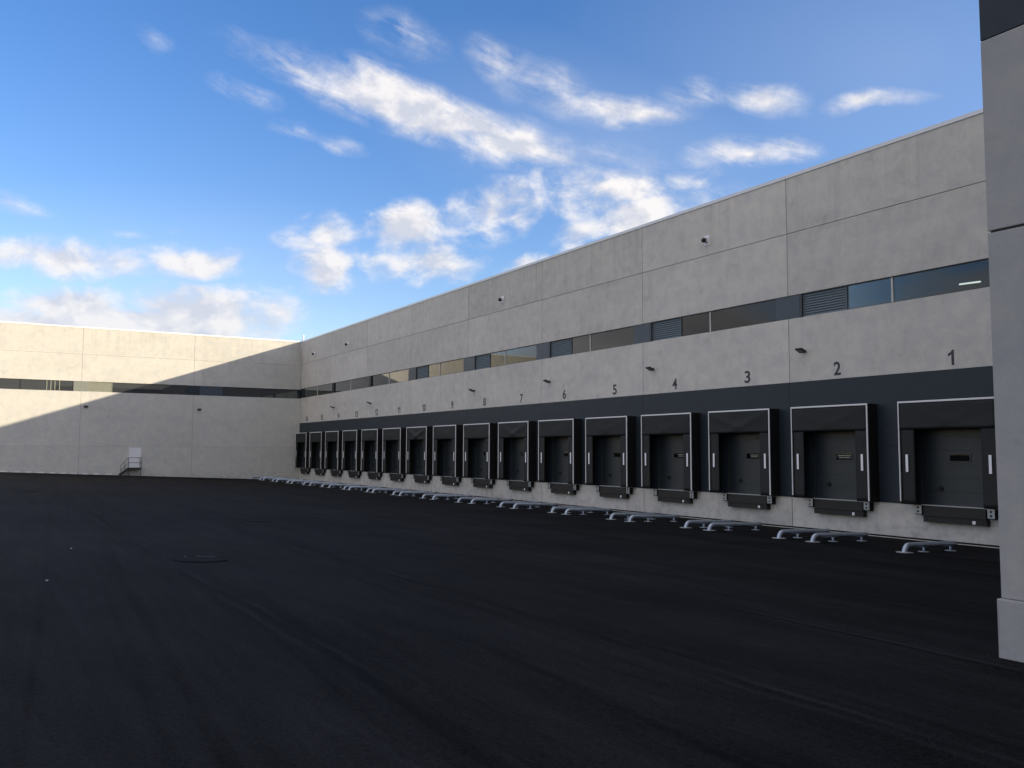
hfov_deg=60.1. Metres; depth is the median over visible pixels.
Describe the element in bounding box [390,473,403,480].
dock leveller
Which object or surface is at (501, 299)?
security camera
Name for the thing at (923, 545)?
wheel guide
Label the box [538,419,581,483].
dock shelter
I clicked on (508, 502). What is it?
wheel guide
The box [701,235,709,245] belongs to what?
security camera
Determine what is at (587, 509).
wheel guide
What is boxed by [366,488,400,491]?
wheel guide
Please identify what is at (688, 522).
wheel guide
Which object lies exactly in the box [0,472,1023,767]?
asphalt yard
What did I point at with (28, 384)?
window
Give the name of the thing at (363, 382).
window
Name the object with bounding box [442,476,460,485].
dock leveller
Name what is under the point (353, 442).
dock door
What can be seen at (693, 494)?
dock bumper
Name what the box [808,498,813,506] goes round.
dock bumper
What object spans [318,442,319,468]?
dock door
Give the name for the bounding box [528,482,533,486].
dock bumper
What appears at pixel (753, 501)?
dock leveller
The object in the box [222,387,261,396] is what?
window
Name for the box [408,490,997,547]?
kerb strip
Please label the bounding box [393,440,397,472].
dock door
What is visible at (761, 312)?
window
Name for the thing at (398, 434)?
dock shelter
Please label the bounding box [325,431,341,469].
dock shelter
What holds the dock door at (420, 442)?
in the warehouse
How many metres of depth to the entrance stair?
88.49 m
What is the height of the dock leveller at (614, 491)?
0.626 m
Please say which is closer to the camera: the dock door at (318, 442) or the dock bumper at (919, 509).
the dock bumper at (919, 509)
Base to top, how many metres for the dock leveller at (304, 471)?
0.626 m
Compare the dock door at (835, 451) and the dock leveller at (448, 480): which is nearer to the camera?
the dock door at (835, 451)
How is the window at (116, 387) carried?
in the warehouse wing
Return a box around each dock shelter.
[295,433,309,467]
[309,432,324,468]
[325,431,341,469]
[342,430,361,470]
[361,429,382,472]
[382,428,405,473]
[406,426,432,474]
[433,425,462,476]
[463,423,496,478]
[498,421,535,481]
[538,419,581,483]
[585,416,635,486]
[641,412,700,490]
[708,408,780,495]
[790,403,879,501]
[897,397,997,508]
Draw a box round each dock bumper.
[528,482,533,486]
[573,484,578,490]
[626,487,632,493]
[653,489,657,495]
[690,491,696,498]
[722,493,727,500]
[767,496,775,503]
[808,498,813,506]
[864,502,873,510]
[915,504,922,514]
[987,509,998,519]
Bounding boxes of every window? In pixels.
[0,378,19,388]
[20,379,73,390]
[112,382,187,394]
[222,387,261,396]
[262,388,299,398]
[304,383,331,397]
[334,376,368,392]
[372,369,407,386]
[428,358,463,377]
[490,344,535,367]
[571,326,633,353]
[681,299,775,336]
[846,258,989,309]
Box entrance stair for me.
[118,457,141,475]
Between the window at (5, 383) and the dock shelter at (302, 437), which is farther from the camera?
the dock shelter at (302, 437)
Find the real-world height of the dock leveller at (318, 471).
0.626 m
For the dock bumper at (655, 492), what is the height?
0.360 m
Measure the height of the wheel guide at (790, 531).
0.313 m
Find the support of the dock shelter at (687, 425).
attached to the warehouse
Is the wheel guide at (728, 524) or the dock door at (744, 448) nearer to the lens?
the wheel guide at (728, 524)
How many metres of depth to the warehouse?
41.37 m
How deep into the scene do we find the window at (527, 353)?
59.13 m
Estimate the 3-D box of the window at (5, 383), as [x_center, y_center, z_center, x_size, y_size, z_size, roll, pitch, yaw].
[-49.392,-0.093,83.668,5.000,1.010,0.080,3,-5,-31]
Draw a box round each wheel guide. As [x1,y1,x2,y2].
[276,479,303,482]
[289,480,320,483]
[307,482,339,485]
[326,484,360,487]
[348,486,381,489]
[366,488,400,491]
[369,489,407,492]
[392,491,428,494]
[396,491,436,495]
[422,494,459,498]
[430,495,471,499]
[456,497,497,502]
[467,498,512,503]
[496,501,541,506]
[510,503,557,508]
[547,507,595,512]
[562,508,611,514]
[607,512,656,519]
[624,515,678,521]
[680,520,733,527]
[704,522,761,530]
[772,529,829,538]
[805,532,867,542]
[896,541,956,553]
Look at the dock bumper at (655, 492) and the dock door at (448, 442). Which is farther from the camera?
the dock door at (448, 442)
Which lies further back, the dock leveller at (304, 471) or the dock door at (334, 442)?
the dock leveller at (304, 471)
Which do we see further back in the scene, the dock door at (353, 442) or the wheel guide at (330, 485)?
the dock door at (353, 442)
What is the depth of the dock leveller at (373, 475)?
78.59 m
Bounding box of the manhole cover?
[172,556,227,562]
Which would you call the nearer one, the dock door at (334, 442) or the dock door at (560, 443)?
the dock door at (560, 443)
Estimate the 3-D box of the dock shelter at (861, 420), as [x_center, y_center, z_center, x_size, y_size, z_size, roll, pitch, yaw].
[13.063,2.777,35.962,0.631,3.802,3.808,3,-5,-31]
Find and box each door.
[129,447,140,467]
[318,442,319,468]
[334,442,335,469]
[352,441,354,470]
[371,441,374,471]
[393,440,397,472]
[417,440,422,474]
[445,439,451,476]
[476,438,484,477]
[512,438,523,480]
[554,437,567,482]
[602,436,620,485]
[660,434,683,489]
[729,433,759,494]
[814,430,856,499]
[921,428,983,507]
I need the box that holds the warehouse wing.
[0,321,301,478]
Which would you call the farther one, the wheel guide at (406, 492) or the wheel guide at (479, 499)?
the wheel guide at (406, 492)
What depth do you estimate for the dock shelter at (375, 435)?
78.15 m
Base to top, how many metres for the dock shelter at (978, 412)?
3.802 m
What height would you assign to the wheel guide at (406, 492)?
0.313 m
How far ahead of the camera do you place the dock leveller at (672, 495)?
44.29 m
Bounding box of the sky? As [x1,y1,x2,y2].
[0,0,982,345]
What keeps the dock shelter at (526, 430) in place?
attached to the warehouse
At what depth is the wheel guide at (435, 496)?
56.58 m
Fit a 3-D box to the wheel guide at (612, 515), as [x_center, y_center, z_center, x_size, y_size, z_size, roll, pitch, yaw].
[5.537,6.093,40.832,2.950,0.313,0.500,5,-6,-32]
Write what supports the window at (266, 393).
in the warehouse wing
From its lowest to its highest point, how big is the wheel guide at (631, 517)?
0.313 m
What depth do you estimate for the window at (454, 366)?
67.75 m
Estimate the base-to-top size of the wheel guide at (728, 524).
0.313 m
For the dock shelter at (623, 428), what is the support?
attached to the warehouse
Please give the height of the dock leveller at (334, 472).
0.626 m
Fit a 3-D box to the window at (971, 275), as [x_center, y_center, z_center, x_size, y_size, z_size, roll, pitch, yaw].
[15.420,-3.741,33.403,0.085,1.030,6.580,3,-5,-31]
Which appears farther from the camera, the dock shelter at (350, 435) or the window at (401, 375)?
the dock shelter at (350, 435)
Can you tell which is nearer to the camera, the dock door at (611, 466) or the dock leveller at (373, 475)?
the dock door at (611, 466)
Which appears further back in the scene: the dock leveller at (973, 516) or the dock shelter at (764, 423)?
the dock shelter at (764, 423)
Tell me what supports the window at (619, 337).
in the warehouse
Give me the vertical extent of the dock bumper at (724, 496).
0.360 m
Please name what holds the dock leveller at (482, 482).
attached to the warehouse
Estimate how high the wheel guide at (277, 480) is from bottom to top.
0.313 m
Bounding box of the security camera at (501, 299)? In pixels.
[498,296,503,302]
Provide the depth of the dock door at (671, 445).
45.09 m
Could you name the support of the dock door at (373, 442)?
in the warehouse
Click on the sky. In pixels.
(291, 170)
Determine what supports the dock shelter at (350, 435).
attached to the warehouse
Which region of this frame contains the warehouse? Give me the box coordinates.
[299,108,999,545]
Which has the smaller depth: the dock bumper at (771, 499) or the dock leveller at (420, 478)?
the dock bumper at (771, 499)
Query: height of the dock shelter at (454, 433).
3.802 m
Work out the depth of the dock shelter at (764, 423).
39.14 m
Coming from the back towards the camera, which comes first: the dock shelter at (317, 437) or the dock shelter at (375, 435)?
the dock shelter at (317, 437)
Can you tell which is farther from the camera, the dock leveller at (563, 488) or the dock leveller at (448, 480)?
the dock leveller at (448, 480)
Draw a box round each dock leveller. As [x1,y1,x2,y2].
[301,468,308,473]
[315,469,324,474]
[331,470,341,476]
[349,471,360,477]
[368,472,380,479]
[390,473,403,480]
[414,474,431,482]
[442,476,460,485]
[473,478,494,487]
[509,480,533,490]
[550,482,579,494]
[599,485,632,498]
[657,489,697,503]
[727,493,769,509]
[813,498,866,516]
[921,504,997,526]
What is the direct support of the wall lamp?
attached to the warehouse
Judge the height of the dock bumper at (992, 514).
0.360 m
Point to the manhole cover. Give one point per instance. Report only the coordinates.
(200, 559)
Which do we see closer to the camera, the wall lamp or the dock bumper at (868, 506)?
the dock bumper at (868, 506)
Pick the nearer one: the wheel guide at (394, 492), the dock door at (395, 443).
the wheel guide at (394, 492)
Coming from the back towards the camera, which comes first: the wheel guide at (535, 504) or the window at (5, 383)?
the window at (5, 383)
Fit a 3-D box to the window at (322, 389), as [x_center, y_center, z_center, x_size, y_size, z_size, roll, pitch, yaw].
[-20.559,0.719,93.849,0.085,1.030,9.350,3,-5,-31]
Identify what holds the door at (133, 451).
in the warehouse wing
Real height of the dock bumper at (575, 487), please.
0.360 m
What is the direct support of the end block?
on the asphalt yard
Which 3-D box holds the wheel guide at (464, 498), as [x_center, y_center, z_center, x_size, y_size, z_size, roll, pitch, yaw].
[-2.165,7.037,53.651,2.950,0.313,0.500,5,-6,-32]
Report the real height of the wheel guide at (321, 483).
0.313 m
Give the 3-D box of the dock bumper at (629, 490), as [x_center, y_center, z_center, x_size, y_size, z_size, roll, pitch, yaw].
[6.319,5.738,47.529,0.265,0.360,0.280,3,-5,-31]
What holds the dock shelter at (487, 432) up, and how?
attached to the warehouse
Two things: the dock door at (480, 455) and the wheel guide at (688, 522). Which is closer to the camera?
the wheel guide at (688, 522)
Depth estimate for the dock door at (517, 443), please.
58.10 m
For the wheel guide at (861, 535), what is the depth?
30.94 m
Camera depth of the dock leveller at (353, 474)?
82.81 m
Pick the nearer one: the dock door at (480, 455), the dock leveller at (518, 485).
the dock leveller at (518, 485)
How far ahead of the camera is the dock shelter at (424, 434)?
69.06 m
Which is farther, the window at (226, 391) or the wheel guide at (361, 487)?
the window at (226, 391)
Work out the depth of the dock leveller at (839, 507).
35.75 m
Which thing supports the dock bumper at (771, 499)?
attached to the warehouse
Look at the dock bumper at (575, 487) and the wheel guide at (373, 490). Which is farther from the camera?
the wheel guide at (373, 490)
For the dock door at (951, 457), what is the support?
in the warehouse
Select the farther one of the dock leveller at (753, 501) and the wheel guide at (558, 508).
the wheel guide at (558, 508)
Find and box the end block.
[979,0,1023,662]
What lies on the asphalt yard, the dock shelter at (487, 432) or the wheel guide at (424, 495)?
the wheel guide at (424, 495)
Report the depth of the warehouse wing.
90.52 m

